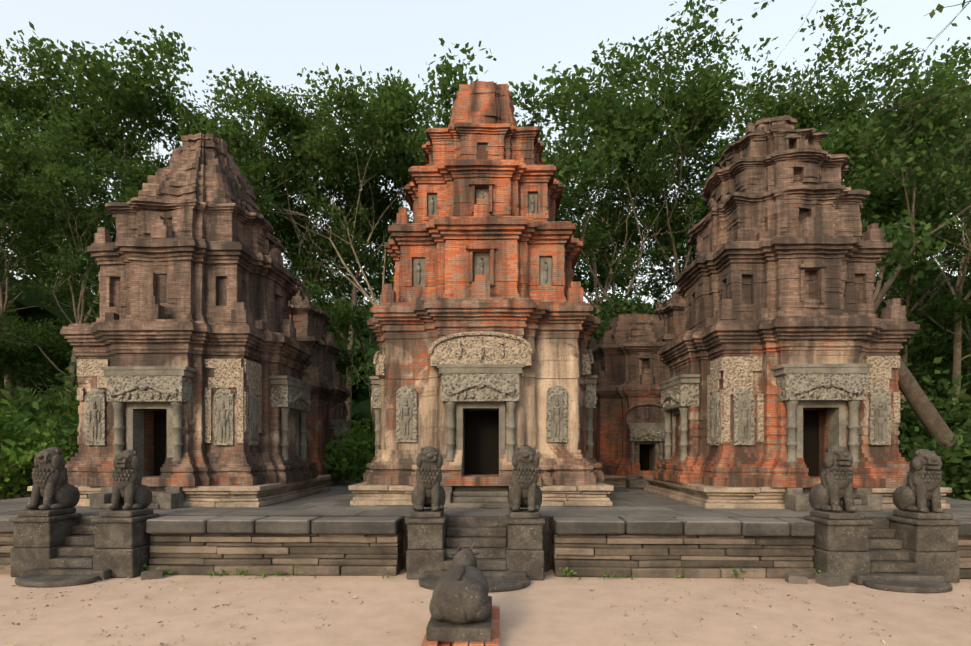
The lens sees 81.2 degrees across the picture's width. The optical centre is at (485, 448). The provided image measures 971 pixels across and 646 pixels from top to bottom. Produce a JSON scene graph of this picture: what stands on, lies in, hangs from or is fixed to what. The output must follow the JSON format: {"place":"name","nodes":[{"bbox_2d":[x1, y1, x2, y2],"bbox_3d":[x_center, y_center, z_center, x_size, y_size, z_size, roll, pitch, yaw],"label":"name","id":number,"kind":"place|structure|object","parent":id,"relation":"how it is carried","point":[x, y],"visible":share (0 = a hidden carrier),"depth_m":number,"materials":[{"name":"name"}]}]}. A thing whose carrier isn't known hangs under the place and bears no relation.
{"place":"outdoors","nodes":[
{"label":"outdoors","id":0,"kind":"place"},
{"bbox_2d":[60,133,318,486],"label":"tower","id":1,"kind":"structure","parent":0,"point":[195,273],"depth_m":18.21,"materials":[{"name":"brown brick"}]},
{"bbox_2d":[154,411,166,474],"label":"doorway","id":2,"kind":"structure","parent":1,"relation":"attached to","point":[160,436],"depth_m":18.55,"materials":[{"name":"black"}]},
{"bbox_2d":[86,376,310,444],"bbox_3d":[-10.288,-0.593,20.081,7.240,3.250,5.992,0,0,1],"label":"tower carving","id":3,"kind":"object","parent":1,"relation":"attached to","point":[148,388],"visible":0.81,"depth_m":17.89,"materials":[{"name":"stone"}]},
{"bbox_2d":[89,366,312,486],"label":"tower frames","id":4,"kind":"structure","parent":1,"relation":"attached to","point":[134,427],"depth_m":17.61,"materials":[{"name":"grey stone"}]},
{"bbox_2d":[371,373,596,441],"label":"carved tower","id":5,"kind":"structure","parent":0,"point":[495,387],"depth_m":17.46,"materials":[{"name":"grey stone"}]},
{"bbox_2d":[0,478,970,645],"bbox_3d":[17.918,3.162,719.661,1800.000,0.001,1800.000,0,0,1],"label":"ground","id":6,"kind":"structure","parent":0,"point":[551,609],"depth_m":10.88,"materials":[{"name":"beige sand"}]},
{"bbox_2d":[0,174,13,207],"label":"tree","id":7,"kind":"object","parent":6,"relation":"on","point":[12,196],"visible":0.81,"depth_m":35.37,"materials":[{"name":"green plant"}]},
{"bbox_2d":[0,416,35,498],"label":"bush","id":8,"kind":"object","parent":6,"relation":"on","point":[10,489],"visible":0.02,"depth_m":26.46,"materials":[{"name":"green plant"}]},
{"bbox_2d":[10,480,32,493],"bbox_3d":[-32.064,0.805,40.643,7.496,5.884,6.725,0,0,-32],"label":"bush","id":9,"kind":"object","parent":6,"relation":"on","point":[19,491],"depth_m":39.87,"materials":[{"name":"green plant"}]},
{"bbox_2d":[0,183,55,258],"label":"tree","id":10,"kind":"object","parent":6,"relation":"on","point":[7,252],"visible":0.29,"depth_m":51.40,"materials":[{"name":"green plant"}]},
{"bbox_2d":[0,353,56,406],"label":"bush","id":11,"kind":"object","parent":6,"relation":"on","point":[38,380],"visible":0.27,"depth_m":48.59,"materials":[{"name":"green plant"}]},
{"bbox_2d":[0,240,56,287],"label":"tree","id":12,"kind":"object","parent":6,"relation":"on","point":[15,268],"visible":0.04,"depth_m":61.74,"materials":[{"name":"green plant"}]},
{"bbox_2d":[0,398,75,499],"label":"light shrub","id":13,"kind":"object","parent":6,"relation":"on","point":[17,456],"visible":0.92,"depth_m":23.02,"materials":[{"name":"green plant"}]},
{"bbox_2d":[0,317,77,408],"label":"tree","id":14,"kind":"object","parent":6,"relation":"on","point":[51,348],"visible":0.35,"depth_m":39.66,"materials":[{"name":"green plant"}]},
{"bbox_2d":[0,362,79,497],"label":"bush","id":15,"kind":"object","parent":6,"relation":"on","point":[35,407],"visible":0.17,"depth_m":31.54,"materials":[{"name":"green plant"}]},
{"bbox_2d":[11,408,78,493],"bbox_3d":[-21.590,0.847,29.622,7.876,5.780,6.666,0,0,15],"label":"bush","id":16,"kind":"object","parent":6,"relation":"on","point":[70,425],"visible":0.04,"depth_m":28.05,"materials":[{"name":"green plant"}]},
{"bbox_2d":[0,211,99,335],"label":"tree","id":17,"kind":"object","parent":6,"relation":"on","point":[34,257],"visible":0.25,"depth_m":53.95,"materials":[{"name":"green plant"}]},
{"bbox_2d":[0,163,107,334],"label":"tree","id":18,"kind":"object","parent":6,"relation":"on","point":[26,235],"visible":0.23,"depth_m":45.59,"materials":[{"name":"green plant"}]},
{"bbox_2d":[32,404,79,479],"bbox_3d":[-21.151,-0.434,34.470,10.518,7.857,10.416,0,0,-6],"label":"bush","id":19,"kind":"object","parent":6,"relation":"on","point":[63,419],"depth_m":30.44,"materials":[{"name":"green plant"}]},
{"bbox_2d":[39,356,79,422],"bbox_3d":[-21.282,-0.748,34.462,11.433,8.544,10.109,0,0,33],"label":"bush","id":20,"kind":"object","parent":6,"relation":"on","point":[56,398],"visible":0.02,"depth_m":31.77,"materials":[{"name":"green plant"}]},
{"bbox_2d":[0,62,121,488],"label":"tree","id":21,"kind":"object","parent":6,"relation":"on","point":[5,212],"visible":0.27,"depth_m":39.71,"materials":[{"name":"green plant"}]},
{"bbox_2d":[37,246,96,296],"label":"tree","id":22,"kind":"object","parent":6,"relation":"on","point":[62,291],"visible":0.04,"depth_m":55.42,"materials":[{"name":"green plant"}]},
{"bbox_2d":[0,102,159,391],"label":"tree","id":23,"kind":"object","parent":6,"relation":"on","point":[59,173],"visible":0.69,"depth_m":34.94,"materials":[{"name":"green plant"}]},
{"bbox_2d":[0,31,168,314],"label":"tree","id":24,"kind":"object","parent":6,"relation":"on","point":[37,103],"visible":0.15,"depth_m":38.68,"materials":[{"name":"green plant"}]},
{"bbox_2d":[9,508,169,587],"bbox_3d":[-10.124,2.352,14.636,3.509,1.637,3.545,0,0,1],"label":"stair","id":25,"kind":"object","parent":6,"relation":"on","point":[65,547],"visible":0.88,"depth_m":13.90,"materials":[{"name":"stone"}]},
{"bbox_2d":[25,447,79,509],"bbox_3d":[-11.125,0.770,14.581,0.848,1.631,1.137,0,0,1],"label":"lion","id":26,"kind":"object","parent":25,"relation":"on","point":[53,488],"visible":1,"depth_m":14.29},
{"bbox_2d":[108,450,151,509],"bbox_3d":[-9.129,0.796,14.530,0.780,1.559,1.073,0,0,1],"label":"lion","id":27,"kind":"object","parent":25,"relation":"on","point":[130,491],"visible":0.96,"depth_m":14.22},
{"bbox_2d":[0,21,340,322],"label":"tree","id":28,"kind":"object","parent":6,"relation":"on","point":[102,68],"visible":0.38,"depth_m":38.84,"materials":[{"name":"green plant"}]},
{"bbox_2d":[102,70,389,235],"bbox_3d":[-17.899,-12.440,47.421,19.886,31.797,24.512,0,0,-5],"label":"tree","id":29,"kind":"object","parent":6,"relation":"on","point":[181,121],"visible":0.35,"depth_m":39.98,"materials":[{"name":"green plant"}]},
{"bbox_2d":[270,223,312,298],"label":"tree","id":30,"kind":"object","parent":6,"relation":"on","point":[275,226],"depth_m":48.62,"materials":[{"name":"green plant"}]},
{"bbox_2d":[269,190,338,270],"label":"tree","id":31,"kind":"object","parent":6,"relation":"on","point":[321,228],"visible":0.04,"depth_m":53.14,"materials":[{"name":"green plant"}]},
{"bbox_2d":[210,63,410,311],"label":"tree","id":32,"kind":"object","parent":6,"relation":"on","point":[287,127],"visible":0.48,"depth_m":42.04,"materials":[{"name":"green plant"}]},
{"bbox_2d":[282,238,362,331],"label":"tree","id":33,"kind":"object","parent":6,"relation":"on","point":[323,299],"visible":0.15,"depth_m":48.09,"materials":[{"name":"green plant"}]},
{"bbox_2d":[307,290,366,415],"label":"tree","id":34,"kind":"object","parent":6,"relation":"on","point":[343,314],"visible":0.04,"depth_m":40.84,"materials":[{"name":"green plant"}]},
{"bbox_2d":[272,198,412,427],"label":"tree","id":35,"kind":"object","parent":6,"relation":"on","point":[376,268],"visible":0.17,"depth_m":51.11,"materials":[{"name":"green plant"}]},
{"bbox_2d":[318,416,374,485],"bbox_3d":[-5.582,0.803,27.736,5.679,5.000,4.809,0,0,45],"label":"light shrub","id":36,"kind":"object","parent":6,"relation":"on","point":[352,455],"visible":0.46,"depth_m":27.12,"materials":[{"name":"green plant"}]},
{"bbox_2d":[325,300,380,419],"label":"tree","id":37,"kind":"object","parent":6,"relation":"on","point":[369,359],"visible":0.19,"depth_m":41.94,"materials":[{"name":"green plant"}]},
{"bbox_2d":[266,68,440,436],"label":"tree","id":38,"kind":"object","parent":6,"relation":"on","point":[372,125],"visible":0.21,"depth_m":41.58,"materials":[{"name":"green plant"}]},
{"bbox_2d":[348,424,374,474],"bbox_3d":[-9.463,0.977,36.366,6.427,5.456,7.736,0,0,37],"label":"bush","id":39,"kind":"object","parent":6,"relation":"on","point":[360,426],"depth_m":36.40,"materials":[{"name":"green plant"}]},
{"bbox_2d":[327,149,423,248],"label":"tree","id":40,"kind":"object","parent":6,"relation":"on","point":[396,171],"visible":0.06,"depth_m":43.87,"materials":[{"name":"green plant"}]},
{"bbox_2d":[189,38,564,349],"bbox_3d":[-8.195,-12.408,40.632,28.055,31.861,18.362,0,0,23],"label":"tree","id":41,"kind":"object","parent":6,"relation":"on","point":[230,133],"visible":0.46,"depth_m":37.78,"materials":[{"name":"green plant"}]},
{"bbox_2d":[0,562,823,580],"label":"weeds","id":42,"kind":"object","parent":6,"relation":"on","point":[241,572],"visible":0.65,"depth_m":13.82,"materials":[{"name":"green plant"}]},
{"bbox_2d":[421,606,499,645],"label":"nandi bricks","id":43,"kind":"object","parent":6,"relation":"on","point":[495,627],"visible":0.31,"depth_m":8.93,"materials":[{"name":"orange brick"}]},
{"bbox_2d":[426,545,491,641],"bbox_3d":[-0.393,2.409,9.876,1.034,1.180,2.214,0,0,1],"label":"bull statue","id":44,"kind":"object","parent":43,"relation":"on","point":[460,607],"visible":1,"depth_m":8.93,"materials":[{"name":"stone"}]},
{"bbox_2d":[405,509,548,591],"bbox_3d":[-0.233,2.352,14.264,3.758,1.637,3.776,0,0,1],"label":"stair","id":45,"kind":"object","parent":6,"relation":"on","point":[512,547],"visible":0.79,"depth_m":13.66,"materials":[{"name":"stone"}]},
{"bbox_2d":[412,446,445,510],"bbox_3d":[-1.462,0.753,14.316,0.864,1.653,1.152,0,0,1],"label":"lion","id":46,"kind":"object","parent":45,"relation":"on","point":[428,491],"visible":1,"depth_m":13.97},
{"bbox_2d":[508,445,541,511],"bbox_3d":[1.004,0.750,14.254,0.872,1.672,1.160,0,0,1],"label":"lion","id":47,"kind":"object","parent":45,"relation":"on","point":[525,491],"visible":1,"depth_m":13.91},
{"bbox_2d":[0,479,970,578],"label":"platform","id":48,"kind":"structure","parent":6,"relation":"on","point":[661,556],"depth_m":14.20,"materials":[{"name":"stone"}]},
{"bbox_2d":[90,486,186,508],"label":"stair plinth","id":49,"kind":"structure","parent":48,"relation":"on","point":[168,497],"depth_m":16.63,"materials":[{"name":"grey stone"}]},
{"bbox_2d":[27,475,330,506],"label":"plinth","id":50,"kind":"structure","parent":48,"relation":"on","point":[261,495],"depth_m":17.24,"materials":[{"name":"beige stone"}]},
{"bbox_2d":[325,472,357,485],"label":"plinth","id":51,"kind":"structure","parent":48,"relation":"on","point":[329,482],"depth_m":27.98,"materials":[{"name":"beige stone"}]},
{"bbox_2d":[288,282,350,474],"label":"tower","id":52,"kind":"structure","parent":51,"relation":"on","point":[322,375],"depth_m":28.23,"materials":[{"name":"stone"}]},
{"bbox_2d":[329,403,347,419],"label":"tower pediment","id":53,"kind":"structure","parent":52,"relation":"attached to","point":[339,411],"depth_m":29.10,"materials":[{"name":"stone"}]},
{"bbox_2d":[329,419,350,461],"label":"tower frames","id":54,"kind":"structure","parent":52,"relation":"attached to","point":[338,422],"depth_m":28.80,"materials":[{"name":"grey stone"}]},
{"bbox_2d":[330,425,350,436],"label":"carved tower","id":55,"kind":"structure","parent":52,"relation":"attached to","point":[336,428],"depth_m":28.70,"materials":[{"name":"stone"}]},
{"bbox_2d":[349,481,613,505],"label":"plinth","id":56,"kind":"structure","parent":48,"relation":"on","point":[552,495],"depth_m":17.45,"materials":[{"name":"beige stone"}]},
{"bbox_2d":[363,81,603,485],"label":"tower","id":57,"kind":"structure","parent":56,"relation":"on","point":[556,324],"depth_m":18.38,"materials":[{"name":"brick"}]},
{"bbox_2d":[465,411,498,473],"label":"doorway","id":58,"kind":"structure","parent":57,"relation":"in","point":[481,442],"depth_m":18.78,"materials":[{"name":"black"}]},
{"bbox_2d":[373,331,593,375],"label":"carved pediment","id":59,"kind":"structure","parent":57,"relation":"attached to","point":[481,347],"depth_m":17.66,"materials":[{"name":"beige stone"}]},
{"bbox_2d":[370,144,597,475],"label":"tower frames","id":60,"kind":"structure","parent":57,"relation":"attached to","point":[481,263],"depth_m":18.15,"materials":[{"name":"grey stone"}]},
{"bbox_2d":[442,486,522,507],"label":"steps","id":61,"kind":"structure","parent":48,"relation":"on","point":[489,497],"depth_m":17.01,"materials":[{"name":"grey stone"}]},
{"bbox_2d":[0,515,970,535],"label":"platform coping","id":62,"kind":"object","parent":48,"relation":"on","point":[750,526],"visible":0.85,"depth_m":14.03,"materials":[{"name":"stone"}]},
{"bbox_2d":[602,475,626,486],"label":"plinth","id":63,"kind":"structure","parent":48,"relation":"on","point":[616,481],"depth_m":26.02,"materials":[{"name":"beige stone"}]},
{"bbox_2d":[589,313,669,475],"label":"tower","id":64,"kind":"structure","parent":63,"relation":"on","point":[626,366],"depth_m":26.66,"materials":[{"name":"brick"}]},
{"bbox_2d":[639,444,648,469],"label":"doorway","id":65,"kind":"structure","parent":64,"relation":"attached to","point":[644,456],"depth_m":27.22,"materials":[{"name":"black"}]},
{"bbox_2d":[625,403,664,422],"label":"pediment","id":66,"kind":"structure","parent":64,"relation":"attached to","point":[646,413],"depth_m":26.09,"materials":[{"name":"brown stone"}]},
{"bbox_2d":[625,423,664,470],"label":"tower rear centre frames","id":67,"kind":"structure","parent":64,"relation":"attached to","point":[655,450],"depth_m":26.04,"materials":[{"name":"grey stone"}]},
{"bbox_2d":[629,429,664,440],"bbox_3d":[6.456,0.112,27.670,3.767,2.040,3.767,0,0,1],"label":"carved lintel","id":68,"kind":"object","parent":64,"relation":"attached to","point":[646,434],"visible":0.44,"depth_m":25.87,"materials":[{"name":"grey stone"}]},
{"bbox_2d":[625,476,648,487],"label":"stone step","id":69,"kind":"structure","parent":48,"relation":"on","point":[635,482],"depth_m":25.51,"materials":[{"name":"grey stone"}]},
{"bbox_2d":[643,476,951,508],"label":"plinth","id":70,"kind":"structure","parent":48,"relation":"on","point":[725,497],"depth_m":16.77,"materials":[{"name":"beige stone"}]},
{"bbox_2d":[781,488,882,510],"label":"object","id":71,"kind":"object","parent":48,"relation":"on","point":[797,499],"visible":0.58,"depth_m":16.13,"materials":[{"name":"grey stone"}]},
{"bbox_2d":[0,270,970,433],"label":"forest","id":72,"kind":"object","parent":6,"relation":"on","point":[361,408],"visible":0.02,"depth_m":63.67,"materials":[{"name":"green plant"}]},
{"bbox_2d":[141,570,848,586],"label":"stone block","id":73,"kind":"structure","parent":6,"relation":"on","point":[831,579],"depth_m":13.26,"materials":[{"name":"grey stone"}]},
{"bbox_2d":[414,33,751,331],"bbox_3d":[10.242,-12.655,43.693,31.807,32.367,21.193,0,0,-39],"label":"tree","id":74,"kind":"object","parent":6,"relation":"on","point":[564,98],"visible":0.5,"depth_m":36.56,"materials":[{"name":"green plant"}]},
{"bbox_2d":[555,186,634,289],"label":"tree","id":75,"kind":"object","parent":6,"relation":"on","point":[579,273],"visible":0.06,"depth_m":43.83,"materials":[{"name":"green plant"}]},
{"bbox_2d":[587,288,655,349],"bbox_3d":[8.128,-4.029,42.927,16.226,15.003,11.501,0,0,-14],"label":"tree","id":76,"kind":"object","parent":6,"relation":"on","point":[625,309],"visible":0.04,"depth_m":38.94,"materials":[{"name":"green plant"}]},
{"bbox_2d":[544,132,709,337],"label":"tree","id":77,"kind":"object","parent":6,"relation":"on","point":[658,185],"visible":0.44,"depth_m":40.86,"materials":[{"name":"green plant"}]},
{"bbox_2d":[572,198,704,338],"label":"tree","id":78,"kind":"object","parent":6,"relation":"on","point":[623,228],"visible":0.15,"depth_m":51.35,"materials":[{"name":"green plant"}]},
{"bbox_2d":[589,190,708,314],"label":"tree","id":79,"kind":"object","parent":6,"relation":"on","point":[662,221],"visible":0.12,"depth_m":48.10,"materials":[{"name":"green plant"}]},
{"bbox_2d":[629,171,710,309],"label":"tree","id":80,"kind":"object","parent":6,"relation":"on","point":[676,222],"visible":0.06,"depth_m":51.44,"materials":[{"name":"green plant"}]},
{"bbox_2d":[549,0,889,309],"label":"tree","id":81,"kind":"object","parent":6,"relation":"on","point":[715,43],"visible":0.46,"depth_m":34.13,"materials":[{"name":"green plant"}]},
{"bbox_2d":[675,57,948,250],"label":"tree","id":82,"kind":"object","parent":6,"relation":"on","point":[797,89],"depth_m":40.47,"materials":[{"name":"green plant"}]},
{"bbox_2d":[691,38,968,302],"bbox_3d":[23.957,-12.429,42.255,15.596,31.819,19.818,0,0,-37],"label":"tree","id":83,"kind":"object","parent":6,"relation":"on","point":[880,69],"visible":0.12,"depth_m":38.62,"materials":[{"name":"green plant"}]},
{"bbox_2d":[697,50,970,493],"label":"leaning tree","id":84,"kind":"object","parent":6,"relation":"on","point":[932,421],"visible":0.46,"depth_m":26.61,"materials":[{"name":"green plant"}]},
{"bbox_2d":[800,510,962,592],"bbox_3d":[9.667,2.351,14.130,3.511,1.640,3.546,0,0,1],"label":"stair","id":85,"kind":"object","parent":6,"relation":"on","point":[906,551],"visible":0.92,"depth_m":13.38,"materials":[{"name":"stone"}]},
{"bbox_2d":[809,445,856,511],"bbox_3d":[8.651,0.739,14.089,0.838,1.675,1.146,0,0,1],"label":"lion","id":86,"kind":"object","parent":85,"relation":"on","point":[832,491],"visible":0.98,"depth_m":13.76},
{"bbox_2d":[892,449,943,512],"bbox_3d":[10.679,0.786,13.946,0.838,1.563,1.045,0,0,1],"label":"lion","id":87,"kind":"object","parent":85,"relation":"on","point":[919,492],"visible":1,"depth_m":13.62},
{"bbox_2d":[814,37,970,409],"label":"tree","id":88,"kind":"object","parent":6,"relation":"on","point":[957,54],"visible":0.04,"depth_m":39.08,"materials":[{"name":"green plant"}]},
{"bbox_2d":[874,244,910,300],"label":"tree","id":89,"kind":"object","parent":6,"relation":"on","point":[896,286],"depth_m":50.83,"materials":[{"name":"green plant"}]},
{"bbox_2d":[898,405,918,457],"bbox_3d":[20.715,-0.605,33.456,10.129,8.230,9.835,0,0,-9],"label":"bush","id":90,"kind":"object","parent":6,"relation":"on","point":[901,424],"depth_m":31.31,"materials":[{"name":"green plant"}]},
{"bbox_2d":[854,78,970,423],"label":"tree","id":91,"kind":"object","parent":6,"relation":"on","point":[956,369],"visible":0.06,"depth_m":43.19,"materials":[{"name":"green plant"}]},
{"bbox_2d":[864,199,964,345],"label":"tree","id":92,"kind":"object","parent":6,"relation":"on","point":[939,288],"visible":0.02,"depth_m":53.02,"materials":[{"name":"green plant"}]},
{"bbox_2d":[861,116,970,282],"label":"tree","id":93,"kind":"object","parent":6,"relation":"on","point":[941,188],"visible":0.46,"depth_m":32.66,"materials":[{"name":"green plant"}]},
{"bbox_2d":[874,267,970,354],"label":"tree","id":94,"kind":"object","parent":6,"relation":"on","point":[939,317],"visible":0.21,"depth_m":41.62,"materials":[{"name":"green plant"}]},
{"bbox_2d":[893,212,970,411],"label":"tree","id":95,"kind":"object","parent":6,"relation":"on","point":[964,334],"visible":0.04,"depth_m":55.11,"materials":[{"name":"green plant"}]},
{"bbox_2d":[898,426,970,500],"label":"bush","id":96,"kind":"object","parent":6,"relation":"on","point":[953,481],"visible":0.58,"depth_m":28.90,"materials":[{"name":"green plant"}]},
{"bbox_2d":[898,328,970,389],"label":"tree","id":97,"kind":"object","parent":6,"relation":"on","point":[925,362],"visible":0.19,"depth_m":45.65,"materials":[{"name":"green plant"}]},
{"bbox_2d":[898,374,970,484],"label":"bush","id":98,"kind":"object","parent":6,"relation":"on","point":[961,417],"visible":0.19,"depth_m":31.57,"materials":[{"name":"green plant"}]},
{"bbox_2d":[898,356,970,441],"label":"bush","id":99,"kind":"object","parent":6,"relation":"on","point":[945,382],"visible":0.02,"depth_m":30.96,"materials":[{"name":"green plant"}]},
{"bbox_2d":[898,179,970,260],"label":"tree","id":100,"kind":"object","parent":6,"relation":"on","point":[941,221],"visible":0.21,"depth_m":40.84,"materials":[{"name":"green plant"}]},
{"bbox_2d":[920,342,970,405],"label":"tree","id":101,"kind":"object","parent":6,"relation":"on","point":[941,395],"visible":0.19,"depth_m":49.50,"materials":[{"name":"green plant"}]},
{"bbox_2d":[923,235,970,322],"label":"tree","id":102,"kind":"object","parent":6,"relation":"on","point":[966,282],"visible":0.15,"depth_m":57.71,"materials":[{"name":"green plant"}]},
{"bbox_2d":[0,0,970,305],"label":"sky","id":103,"kind":"structure","parent":0,"point":[275,39],"materials":[{"name":"white"}]},
{"bbox_2d":[3,575,970,645],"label":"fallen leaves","id":104,"kind":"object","parent":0,"point":[320,616],"depth_m":11.18,"materials":[{"name":"brown plant"}]},
{"bbox_2d":[653,116,919,487],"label":"tower","id":105,"kind":"structure","parent":0,"point":[774,273],"depth_m":17.72,"materials":[{"name":"brown brick"}]},
{"bbox_2d":[659,364,886,467],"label":"tower frames","id":106,"kind":"structure","parent":105,"relation":"attached to","point":[836,424],"depth_m":16.97,"materials":[{"name":"grey stone"}]},
{"bbox_2d":[660,373,890,444],"bbox_3d":[10.105,-0.593,19.556,7.240,3.250,5.992,0,0,1],"label":"carved relief","id":107,"kind":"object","parent":105,"relation":"attached to","point":[828,387],"visible":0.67,"depth_m":17.23,"materials":[{"name":"stone"}]},
{"bbox_2d":[803,410,818,475],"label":"doorway","id":108,"kind":"structure","parent":105,"relation":"attached to","point":[811,438],"depth_m":18.01,"materials":[{"name":"black"}]},
{"bbox_2d":[752,0,970,238],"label":"overhang branches","id":109,"kind":"object","parent":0,"point":[939,7],"visible":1,"depth_m":10.60,"materials":[{"name":"green plant"}]},
{"bbox_3d":[10.748,1.501,29.117,6.063,0.545,6.082,0,0,1],"label":"plinth","id":110,"kind":"object","parent":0,"visible":0},
{"bbox_2d":[652,287,685,381],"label":"tower","id":111,"kind":"structure","parent":110,"relation":"on","point":[670,314],"depth_m":27.66,"materials":[{"name":"stone"}]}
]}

